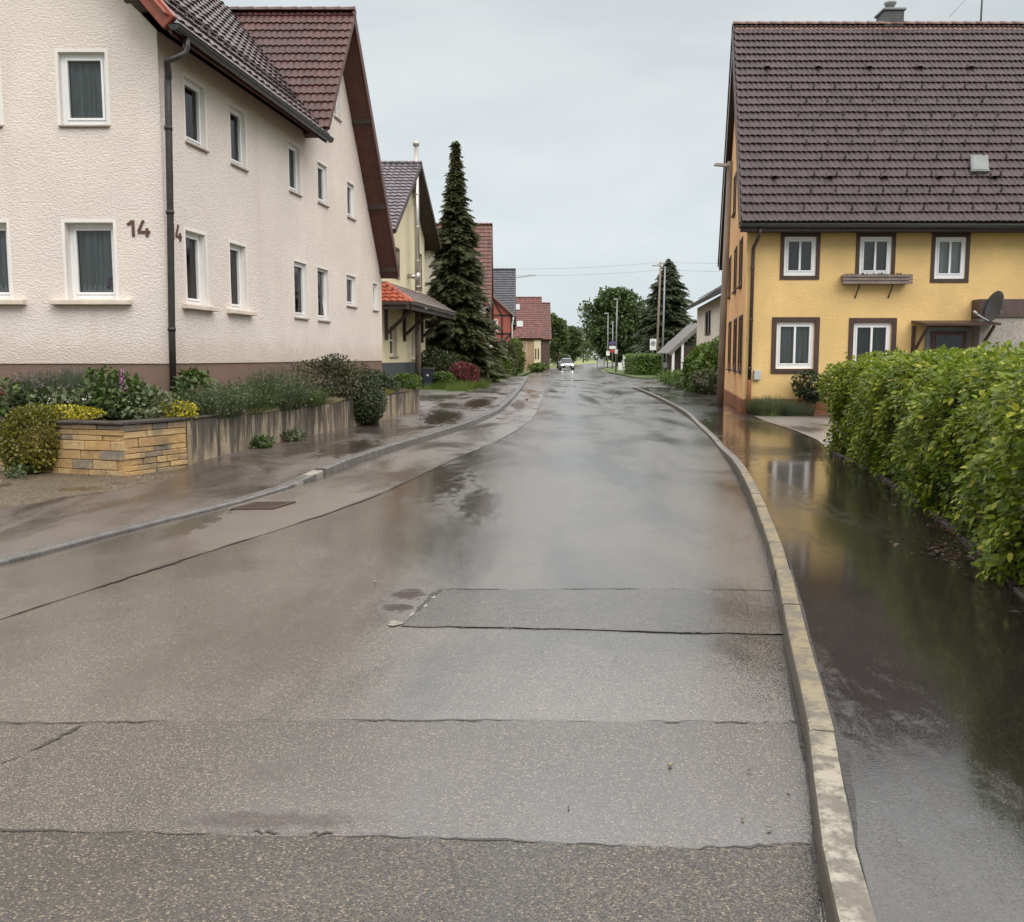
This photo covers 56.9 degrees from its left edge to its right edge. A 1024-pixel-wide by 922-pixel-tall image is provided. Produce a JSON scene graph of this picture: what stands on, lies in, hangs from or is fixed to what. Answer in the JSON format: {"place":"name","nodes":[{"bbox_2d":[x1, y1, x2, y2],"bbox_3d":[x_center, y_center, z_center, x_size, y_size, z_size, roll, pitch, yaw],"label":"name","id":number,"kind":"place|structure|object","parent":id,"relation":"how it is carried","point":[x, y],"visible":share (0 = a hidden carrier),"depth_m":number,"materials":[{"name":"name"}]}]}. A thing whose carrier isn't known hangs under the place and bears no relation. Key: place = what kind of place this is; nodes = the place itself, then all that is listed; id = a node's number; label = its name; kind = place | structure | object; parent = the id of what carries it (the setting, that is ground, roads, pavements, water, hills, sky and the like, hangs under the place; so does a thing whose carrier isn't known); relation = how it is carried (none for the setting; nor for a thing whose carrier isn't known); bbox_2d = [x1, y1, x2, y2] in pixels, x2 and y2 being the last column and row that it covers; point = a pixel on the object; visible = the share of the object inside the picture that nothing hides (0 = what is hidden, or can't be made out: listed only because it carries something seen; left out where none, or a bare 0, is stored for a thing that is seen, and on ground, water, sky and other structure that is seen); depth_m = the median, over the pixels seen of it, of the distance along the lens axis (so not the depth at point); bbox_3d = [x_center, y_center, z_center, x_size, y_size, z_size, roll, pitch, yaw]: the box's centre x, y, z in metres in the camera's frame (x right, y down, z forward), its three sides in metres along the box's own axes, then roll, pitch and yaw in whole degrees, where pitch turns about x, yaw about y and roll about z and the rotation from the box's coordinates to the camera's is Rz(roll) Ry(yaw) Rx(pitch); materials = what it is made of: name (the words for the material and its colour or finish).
{"place":"outdoors","nodes":[
{"label":"outdoors","id":0,"kind":"place"},
{"bbox_2d":[0,467,187,508],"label":"gravel yard","id":1,"kind":"structure","parent":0,"point":[36,487],"depth_m":11.81,"materials":[{"name":"gravel"}]},
{"bbox_2d":[2,464,25,478],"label":"weed","id":2,"kind":"object","parent":1,"relation":"on","point":[15,473],"visible":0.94,"depth_m":12.41,"materials":[{"name":"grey plant"}]},
{"bbox_2d":[7,458,46,474],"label":"weed","id":3,"kind":"object","parent":1,"relation":"on","point":[29,468],"visible":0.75,"depth_m":12.74,"materials":[{"name":"green plant"}]},
{"bbox_2d":[0,402,66,472],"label":"trailing shrub","id":4,"kind":"object","parent":1,"relation":"on","point":[9,442],"visible":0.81,"depth_m":12.77,"materials":[{"name":"green plant"}]},
{"bbox_2d":[0,389,419,475],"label":"garden wall","id":5,"kind":"structure","parent":1,"relation":"on","point":[123,447],"depth_m":13.35,"materials":[{"name":"yellow stone"}]},
{"bbox_2d":[0,0,399,414],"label":"house","id":6,"kind":"structure","parent":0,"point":[188,184],"depth_m":15.89,"materials":[{"name":"white paint"}]},
{"bbox_2d":[0,219,26,304],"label":"window","id":7,"kind":"structure","parent":6,"relation":"in","point":[6,276],"depth_m":15.41,"materials":[{"name":"white plastic"}]},
{"bbox_2d":[54,48,110,126],"bbox_3d":[-6.795,-5.908,15.056,0.850,1.220,0.321,0,6,0],"label":"window","id":8,"kind":"structure","parent":6,"relation":"in","point":[81,74],"depth_m":15.07,"materials":[{"name":"white plastic"}]},
{"bbox_2d":[49,219,131,304],"bbox_3d":[-6.805,-3.221,15.349,1.290,1.365,0.497,0,6,0],"label":"window","id":9,"kind":"structure","parent":6,"relation":"in","point":[89,246],"depth_m":15.43,"materials":[{"name":"white plastic"}]},
{"bbox_2d":[182,71,209,152],"bbox_3d":[-5.480,-5.957,16.193,0.195,1.150,0.867,1,6,7],"label":"window","id":10,"kind":"structure","parent":6,"relation":"in","point":[194,92],"depth_m":16.38,"materials":[{"name":"white plastic"}]},
{"bbox_2d":[182,226,218,311],"bbox_3d":[-5.483,-3.303,16.321,0.300,1.375,1.169,1,6,7],"label":"window","id":11,"kind":"structure","parent":6,"relation":"in","point":[196,260],"depth_m":16.56,"materials":[{"name":"white plastic"}]},
{"bbox_2d":[228,101,248,171],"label":"window","id":12,"kind":"structure","parent":6,"relation":"in","point":[237,116],"depth_m":18.16,"materials":[{"name":"white plastic"}]},
{"bbox_2d":[227,239,256,315],"bbox_3d":[-5.260,-3.494,18.060,0.300,1.375,1.149,1,6,7],"label":"window","id":13,"kind":"structure","parent":6,"relation":"in","point":[237,251],"depth_m":18.31,"materials":[{"name":"white plastic"}]},
{"bbox_2d":[287,138,302,196],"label":"window","id":14,"kind":"structure","parent":6,"relation":"in","point":[294,153],"depth_m":21.16,"materials":[{"name":"white plastic"}]},
{"bbox_2d":[293,258,309,319],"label":"window","id":15,"kind":"structure","parent":6,"relation":"in","point":[300,279],"depth_m":21.71,"materials":[{"name":"white plastic"}]},
{"bbox_2d":[316,158,329,207],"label":"window","id":16,"kind":"structure","parent":6,"relation":"in","point":[322,168],"depth_m":23.08,"materials":[{"name":"white plastic"}]},
{"bbox_2d":[316,265,330,322],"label":"window","id":17,"kind":"structure","parent":6,"relation":"in","point":[323,294],"depth_m":23.31,"materials":[{"name":"white plastic"}]},
{"bbox_2d":[346,179,356,220],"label":"window","id":18,"kind":"structure","parent":6,"relation":"in","point":[350,186],"depth_m":25.38,"materials":[{"name":"white plastic"}]},
{"bbox_2d":[346,272,357,307],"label":"window","id":19,"kind":"structure","parent":6,"relation":"in","point":[351,286],"depth_m":25.58,"materials":[{"name":"white plastic"}]},
{"bbox_2d":[0,376,526,555],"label":"pavement","id":20,"kind":"structure","parent":0,"point":[203,483],"depth_m":12.05,"materials":[{"name":"asphalt"}]},
{"bbox_2d":[249,433,275,448],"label":"weed","id":21,"kind":"object","parent":20,"relation":"on","point":[264,441],"visible":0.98,"depth_m":15.52,"materials":[{"name":"green plant"}]},
{"bbox_2d":[279,428,306,441],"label":"weed","id":22,"kind":"object","parent":20,"relation":"on","point":[294,434],"visible":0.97,"depth_m":16.80,"materials":[{"name":"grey plant"}]},
{"bbox_2d":[0,362,826,921],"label":"road","id":23,"kind":"structure","parent":0,"point":[590,476],"depth_m":6.10,"materials":[{"name":"asphalt"}]},
{"bbox_2d":[0,474,316,565],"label":"kerb","id":24,"kind":"structure","parent":23,"relation":"on","point":[40,550],"depth_m":8.94,"materials":[{"name":"concrete"}]},
{"bbox_2d":[0,390,544,618],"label":"road strip","id":25,"kind":"object","parent":23,"relation":"attached to","point":[38,580],"visible":0.99,"depth_m":8.97,"materials":[{"name":"concrete"}]},
{"bbox_2d":[230,501,295,509],"bbox_3d":[-2.680,0.481,10.193,0.576,0.016,0.504,0,6,0],"label":"drain grate","id":26,"kind":"object","parent":25,"relation":"on","point":[269,505],"visible":1,"depth_m":10.16,"materials":[{"name":"metal"}]},
{"bbox_2d":[1,393,543,618],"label":"road seam","id":27,"kind":"object","parent":25,"relation":"on","point":[270,531],"visible":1,"depth_m":8.27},
{"bbox_2d":[0,719,795,723],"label":"road seam","id":28,"kind":"object","parent":23,"relation":"on","point":[365,719],"visible":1,"depth_m":4.17,"materials":[{"name":"asphalt"}]},
{"bbox_2d":[0,720,811,848],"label":"road patch","id":29,"kind":"object","parent":23,"relation":"on","point":[614,783],"visible":0.98,"depth_m":3.58,"materials":[{"name":"asphalt"}]},
{"bbox_2d":[0,831,820,921],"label":"road patch","id":30,"kind":"object","parent":23,"relation":"on","point":[114,876],"visible":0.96,"depth_m":2.90,"materials":[{"name":"asphalt"}]},
{"bbox_2d":[0,828,810,848],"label":"road seam","id":31,"kind":"object","parent":30,"relation":"on","point":[481,839],"visible":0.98,"depth_m":3.15,"materials":[{"name":"asphalt"}]},
{"bbox_2d":[316,376,528,476],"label":"kerb","id":32,"kind":"structure","parent":23,"relation":"on","point":[337,465],"depth_m":16.95,"materials":[{"name":"concrete"}]},
{"bbox_2d":[403,588,782,633],"bbox_3d":[0.596,0.944,6.021,2.534,0.001,1.090,0,6,0],"label":"road patch","id":33,"kind":"object","parent":23,"relation":"on","point":[686,610],"visible":0.98,"depth_m":5.99,"materials":[{"name":"asphalt"}]},
{"bbox_2d":[633,387,876,921],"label":"kerb","id":34,"kind":"structure","parent":23,"relation":"on","point":[845,894],"depth_m":3.63,"materials":[{"name":"concrete"}]},
{"bbox_2d":[691,420,823,919],"bbox_3d":[2.966,0.096,13.725,0.491,0.001,24.468,1,6,10],"label":"road seam","id":35,"kind":"object","parent":23,"relation":"on","point":[813,843],"visible":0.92,"depth_m":3.83,"materials":[{"name":"asphalt"}]},
{"bbox_2d":[419,390,463,409],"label":"driveway","id":36,"kind":"structure","parent":0,"point":[429,399],"depth_m":35.41,"materials":[{"name":"concrete"}]},
{"bbox_2d":[416,371,532,391],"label":"lawn","id":37,"kind":"structure","parent":0,"point":[499,380],"depth_m":49.44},
{"bbox_2d":[381,140,455,387],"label":"house","id":38,"kind":"structure","parent":37,"relation":"on","point":[406,300],"depth_m":47.42,"materials":[{"name":"beige paint"}]},
{"bbox_2d":[422,367,434,387],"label":"wheelie bin","id":39,"kind":"object","parent":37,"relation":"on","point":[428,373],"visible":0.77,"depth_m":45.89,"materials":[{"name":"blue plastic"}]},
{"bbox_2d":[421,347,466,383],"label":"dark bush","id":40,"kind":"object","parent":37,"relation":"on","point":[444,358],"visible":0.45,"depth_m":50.85,"materials":[{"name":"green plant"}]},
{"bbox_2d":[433,370,455,384],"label":"bush","id":41,"kind":"object","parent":37,"relation":"on","point":[437,376],"visible":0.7,"depth_m":46.19,"materials":[{"name":"green plant"}]},
{"bbox_2d":[422,378,492,391],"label":"grass","id":42,"kind":"structure","parent":37,"relation":"on","point":[465,387],"depth_m":44.17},
{"bbox_2d":[424,223,493,359],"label":"house","id":43,"kind":"structure","parent":37,"relation":"on","point":[484,231],"depth_m":66.92,"materials":[{"name":"beige paint"}]},
{"bbox_2d":[448,361,479,383],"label":"barberry","id":44,"kind":"object","parent":37,"relation":"on","point":[473,370],"visible":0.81,"depth_m":47.25,"materials":[{"name":"red plant"}]},
{"bbox_2d":[425,141,512,383],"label":"spruce","id":45,"kind":"object","parent":37,"relation":"on","point":[466,333],"visible":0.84,"depth_m":54.72,"materials":[{"name":"green plant"}]},
{"bbox_2d":[491,268,516,350],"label":"house","id":46,"kind":"structure","parent":37,"relation":"on","point":[504,288],"depth_m":86.72,"materials":[{"name":"wood"}]},
{"bbox_2d":[499,339,519,375],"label":"dark bush","id":47,"kind":"object","parent":37,"relation":"on","point":[509,348],"visible":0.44,"depth_m":77.11,"materials":[{"name":"green plant"}]},
{"bbox_2d":[508,336,525,375],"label":"dark bush","id":48,"kind":"object","parent":37,"relation":"on","point":[521,357],"visible":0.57,"depth_m":78.71,"materials":[{"name":"green plant"}]},
{"bbox_2d":[514,297,542,370],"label":"house","id":49,"kind":"structure","parent":37,"relation":"on","point":[528,331],"depth_m":107.45,"materials":[{"name":"beige paint"}]},
{"bbox_2d":[541,302,551,369],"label":"house","id":50,"kind":"structure","parent":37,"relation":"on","point":[547,334],"depth_m":125.35,"materials":[{"name":"beige wood"}]},
{"bbox_2d":[419,358,782,426],"bbox_3d":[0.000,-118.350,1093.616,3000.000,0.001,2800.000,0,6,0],"label":"ground","id":51,"kind":"structure","parent":0,"point":[577,359],"depth_m":142.03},
{"bbox_2d":[550,312,569,367],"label":"deciduous tree","id":52,"kind":"object","parent":51,"relation":"on","point":[559,337],"visible":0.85,"depth_m":137.10,"materials":[{"name":"green plant"}]},
{"bbox_2d":[562,325,584,362],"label":"deciduous tree","id":53,"kind":"object","parent":51,"relation":"on","point":[575,337],"visible":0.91,"depth_m":195.40,"materials":[{"name":"green plant"}]},
{"bbox_2d":[718,0,1023,414],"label":"house","id":54,"kind":"structure","parent":51,"relation":"on","point":[889,140],"depth_m":25.97,"materials":[{"name":"yellow paint"}]},
{"bbox_2d":[735,314,742,372],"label":"window","id":55,"kind":"structure","parent":54,"relation":"in","point":[740,329],"depth_m":27.48,"materials":[{"name":"brown glass"}]},
{"bbox_2d":[771,317,819,373],"bbox_3d":[7.740,-3.171,25.915,1.300,1.530,0.278,0,6,0],"label":"window","id":56,"kind":"structure","parent":54,"relation":"in","point":[796,333],"depth_m":25.87,"materials":[{"name":"white plastic"}]},
{"bbox_2d":[780,233,820,279],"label":"window","id":57,"kind":"structure","parent":54,"relation":"in","point":[799,252],"depth_m":25.58,"materials":[{"name":"white plastic"}]},
{"bbox_2d":[848,318,896,368],"bbox_3d":[9.840,-3.126,25.920,1.300,1.580,0.277,0,6,0],"label":"window","id":58,"kind":"structure","parent":54,"relation":"in","point":[865,334],"depth_m":25.84,"materials":[{"name":"white plastic"}]},
{"bbox_2d":[855,233,896,273],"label":"window","id":59,"kind":"structure","parent":54,"relation":"in","point":[873,250],"depth_m":25.57,"materials":[{"name":"white plastic"}]},
{"bbox_2d":[841,273,912,297],"bbox_3d":[9.815,-4.750,25.501,1.870,0.692,0.335,0,6,0],"label":"window box","id":60,"kind":"object","parent":54,"relation":"attached to","point":[892,279],"visible":1,"depth_m":25.33,"materials":[{"name":"brown wood"}]},
{"bbox_2d":[930,331,966,353],"bbox_3d":[11.880,-2.437,25.784,0.960,2.180,0.047,0,6,0],"label":"door","id":61,"kind":"structure","parent":54,"relation":"in","point":[952,339],"depth_m":25.67,"materials":[{"name":"red wood"}]},
{"bbox_2d":[930,233,970,282],"bbox_3d":[11.860,-5.505,25.640,1.040,1.310,0.239,0,6,0],"label":"window","id":62,"kind":"structure","parent":54,"relation":"in","point":[948,263],"depth_m":25.59,"materials":[{"name":"white plastic"}]},
{"bbox_2d":[973,291,1003,321],"bbox_3d":[12.583,-4.079,24.933,0.717,0.816,0.755,3,7,26],"label":"satellite dish","id":63,"kind":"object","parent":54,"relation":"on","point":[993,306],"visible":1,"depth_m":24.92,"materials":[{"name":"metal"}]},
{"bbox_2d":[971,299,1023,356],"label":"lean to","id":64,"kind":"object","parent":54,"relation":"attached to","point":[1010,318],"visible":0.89,"depth_m":25.32,"materials":[{"name":"paint"}]},
{"bbox_2d":[220,0,1023,357],"label":"sky","id":65,"kind":"structure","parent":0,"point":[590,134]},
{"bbox_2d":[606,366,670,377],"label":"lawn","id":66,"kind":"structure","parent":0,"point":[611,370],"depth_m":86.64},
{"bbox_2d":[577,286,650,365],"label":"deciduous tree","id":67,"kind":"object","parent":66,"relation":"on","point":[630,309],"visible":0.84,"depth_m":165.57,"materials":[{"name":"green plant"}]},
{"bbox_2d":[623,352,663,374],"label":"hedge","id":68,"kind":"object","parent":66,"relation":"on","point":[639,363],"visible":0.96,"depth_m":82.92,"materials":[{"name":"green plant"}]},
{"bbox_2d":[652,265,665,370],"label":"wooden utility pole","id":69,"kind":"object","parent":66,"relation":"on","point":[664,267],"visible":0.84,"depth_m":82.24,"materials":[{"name":"wood"}]},
{"bbox_2d":[623,259,696,372],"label":"spruce","id":70,"kind":"object","parent":66,"relation":"on","point":[677,319],"visible":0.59,"depth_m":95.70,"materials":[{"name":"green plant"}]},
{"bbox_2d":[656,261,664,352],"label":"utility pole","id":71,"kind":"object","parent":66,"relation":"on","point":[657,335],"visible":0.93,"depth_m":86.13,"materials":[{"name":"wood"}]},
{"bbox_2d":[656,323,696,374],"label":"shed","id":72,"kind":"structure","parent":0,"point":[676,350],"depth_m":73.56,"materials":[{"name":"white wood"}]},
{"bbox_2d":[685,286,720,345],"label":"house","id":73,"kind":"structure","parent":0,"point":[708,318],"depth_m":57.24,"materials":[{"name":"beige paint"}]},
{"bbox_2d":[754,415,844,449],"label":"driveway","id":74,"kind":"structure","parent":0,"point":[817,427],"depth_m":22.38,"materials":[{"name":"concrete"}]},
{"bbox_2d":[741,395,796,414],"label":"lavender","id":75,"kind":"object","parent":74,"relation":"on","point":[766,406],"visible":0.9,"depth_m":25.24,"materials":[{"name":"green plant"}]},
{"bbox_2d":[774,401,818,415],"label":"lavender","id":76,"kind":"object","parent":74,"relation":"on","point":[796,411],"visible":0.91,"depth_m":25.09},
{"bbox_2d":[788,369,832,414],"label":"rose shrub","id":77,"kind":"object","parent":74,"relation":"on","point":[811,394],"visible":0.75,"depth_m":25.38,"materials":[{"name":"green plant"}]},
{"bbox_2d":[637,387,1023,921],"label":"pavement","id":78,"kind":"structure","parent":0,"point":[919,656],"depth_m":4.49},
{"bbox_2d":[690,367,717,394],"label":"dark bush","id":79,"kind":"object","parent":78,"relation":"on","point":[705,386],"visible":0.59,"depth_m":38.82,"materials":[{"name":"green plant"}]},
{"bbox_2d":[714,161,732,406],"bbox_3d":[6.303,-5.237,28.695,0.714,7.554,0.276,-4,7,-33],"label":"street lamp","id":80,"kind":"object","parent":78,"relation":"on","point":[722,331],"visible":0.9,"depth_m":28.72,"materials":[{"name":"metal"}]},
{"bbox_2d":[707,428,875,916],"bbox_3d":[2.815,0.229,11.868,0.380,0.080,20.717,1,6,10],"label":"road seam","id":81,"kind":"object","parent":78,"relation":"on","point":[844,764],"visible":0.97,"depth_m":3.57,"materials":[{"name":"concrete"}]},
{"bbox_2d":[833,450,1021,586],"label":"garden ground","id":82,"kind":"structure","parent":0,"point":[950,521],"depth_m":8.50,"materials":[{"name":"soil"}]},
{"bbox_2d":[814,339,1023,588],"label":"hedge","id":83,"kind":"object","parent":82,"relation":"on","point":[941,428],"visible":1,"depth_m":8.40,"materials":[{"name":"green plant"}]},
{"bbox_2d":[829,454,1023,611],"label":"leaf litter","id":84,"kind":"object","parent":82,"relation":"on","point":[944,551],"visible":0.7,"depth_m":7.38,"materials":[{"name":"plant"}]},
{"bbox_2d":[829,451,1023,598],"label":"bed edging","id":85,"kind":"object","parent":82,"relation":"on","point":[1018,589],"visible":0.19,"depth_m":8.23,"materials":[{"name":"concrete"}]},
{"label":"planting bed","id":86,"kind":"structure","parent":0,"visible":0},
{"bbox_2d":[0,376,41,418],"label":"perennial","id":87,"kind":"object","parent":86,"relation":"on","point":[5,405],"visible":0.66,"depth_m":13.86,"materials":[{"name":"green plant"}]},
{"bbox_2d":[36,403,106,419],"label":"ground cover","id":88,"kind":"object","parent":86,"relation":"on","point":[86,409],"visible":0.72,"depth_m":13.23,"materials":[{"name":"yellow plant"}]},
{"bbox_2d":[0,365,146,415],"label":"lavender","id":89,"kind":"object","parent":86,"relation":"on","point":[66,380],"visible":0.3,"depth_m":14.02,"materials":[{"name":"plant"}]},
{"bbox_2d":[28,386,121,420],"bbox_3d":[-6.307,-0.792,13.711,1.287,0.608,0.878,-3,7,-24],"label":"perennial","id":90,"kind":"object","parent":86,"relation":"on","point":[78,393],"visible":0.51,"depth_m":13.56,"materials":[{"name":"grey plant"}]},
{"bbox_2d":[77,364,153,420],"bbox_3d":[-5.759,-0.955,13.876,1.042,0.942,1.039,0,6,0],"label":"foxglove","id":91,"kind":"object","parent":86,"relation":"on","point":[121,379],"visible":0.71,"depth_m":13.65,"materials":[{"name":"green plant"}]},
{"bbox_2d":[109,383,185,419],"bbox_3d":[-5.257,-0.818,13.663,1.069,0.632,0.833,-5,8,-39],"label":"perennial","id":92,"kind":"object","parent":86,"relation":"on","point":[151,411],"visible":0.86,"depth_m":13.56,"materials":[{"name":"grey plant"}]},
{"bbox_2d":[156,399,199,420],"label":"yellow shrub","id":93,"kind":"object","parent":86,"relation":"on","point":[187,411],"visible":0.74,"depth_m":13.67,"materials":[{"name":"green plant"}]},
{"bbox_2d":[172,366,218,413],"bbox_3d":[-5.092,-1.104,15.112,0.737,0.861,0.718,0,6,0],"label":"perennial","id":94,"kind":"object","parent":86,"relation":"on","point":[188,376],"visible":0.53,"depth_m":15.00,"materials":[{"name":"green plant"}]},
{"bbox_2d":[172,382,262,419],"bbox_3d":[-4.652,-0.966,14.774,1.476,0.586,1.302,-6,9,-44],"label":"grey green clump","id":95,"kind":"object","parent":86,"relation":"on","point":[218,402],"visible":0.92,"depth_m":14.50,"materials":[{"name":"green plant"}]},
{"bbox_2d":[211,377,286,414],"bbox_3d":[-4.435,-1.103,15.851,1.284,0.622,1.533,-4,7,-31],"label":"grey green clump","id":96,"kind":"object","parent":86,"relation":"on","point":[266,400],"visible":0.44,"depth_m":15.68,"materials":[{"name":"green plant"}]},
{"bbox_2d":[237,365,326,411],"bbox_3d":[-4.201,-1.319,16.990,1.501,0.808,1.852,2,7,20],"label":"grey green clump","id":97,"kind":"object","parent":86,"relation":"on","point":[290,398],"visible":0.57,"depth_m":16.71,"materials":[{"name":"green plant"}]},
{"bbox_2d":[294,384,333,407],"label":"grey green clump","id":98,"kind":"object","parent":86,"relation":"on","point":[318,396],"visible":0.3,"depth_m":17.98,"materials":[{"name":"green plant"}]},
{"bbox_2d":[277,353,365,402],"bbox_3d":[-4.044,-1.771,20.158,1.828,1.112,1.841,0,6,0],"label":"olive shrub","id":99,"kind":"object","parent":86,"relation":"on","point":[333,371],"visible":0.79,"depth_m":20.03,"materials":[{"name":"green plant"}]},
{"bbox_2d":[341,359,389,424],"bbox_3d":[-3.282,-1.490,21.054,1.182,1.565,1.798,0,6,0],"label":"dark shrub","id":100,"kind":"object","parent":86,"relation":"on","point":[372,413],"visible":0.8,"depth_m":20.58,"materials":[{"name":"green plant"}]},
{"bbox_2d":[359,369,400,394],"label":"dark shrub","id":101,"kind":"object","parent":86,"relation":"on","point":[388,382],"visible":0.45,"depth_m":23.83,"materials":[{"name":"green plant"}]},
{"bbox_2d":[393,372,421,389],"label":"green shrub","id":102,"kind":"object","parent":86,"relation":"on","point":[403,378],"visible":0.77,"depth_m":25.70,"materials":[{"name":"green plant"}]},
{"label":"garden ground","id":103,"kind":"structure","parent":0,"visible":0},
{"bbox_2d":[654,369,683,387],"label":"bush","id":104,"kind":"object","parent":103,"relation":"on","point":[676,381],"visible":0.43,"depth_m":46.88,"materials":[{"name":"green plant"}]},
{"bbox_2d":[680,342,716,391],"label":"bush","id":105,"kind":"object","parent":103,"relation":"on","point":[694,353],"visible":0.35,"depth_m":42.73,"materials":[{"name":"green plant"}]},
{"bbox_2d":[687,336,718,392],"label":"bush","id":106,"kind":"object","parent":103,"relation":"on","point":[708,357],"visible":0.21,"depth_m":40.69,"materials":[{"name":"green plant"}]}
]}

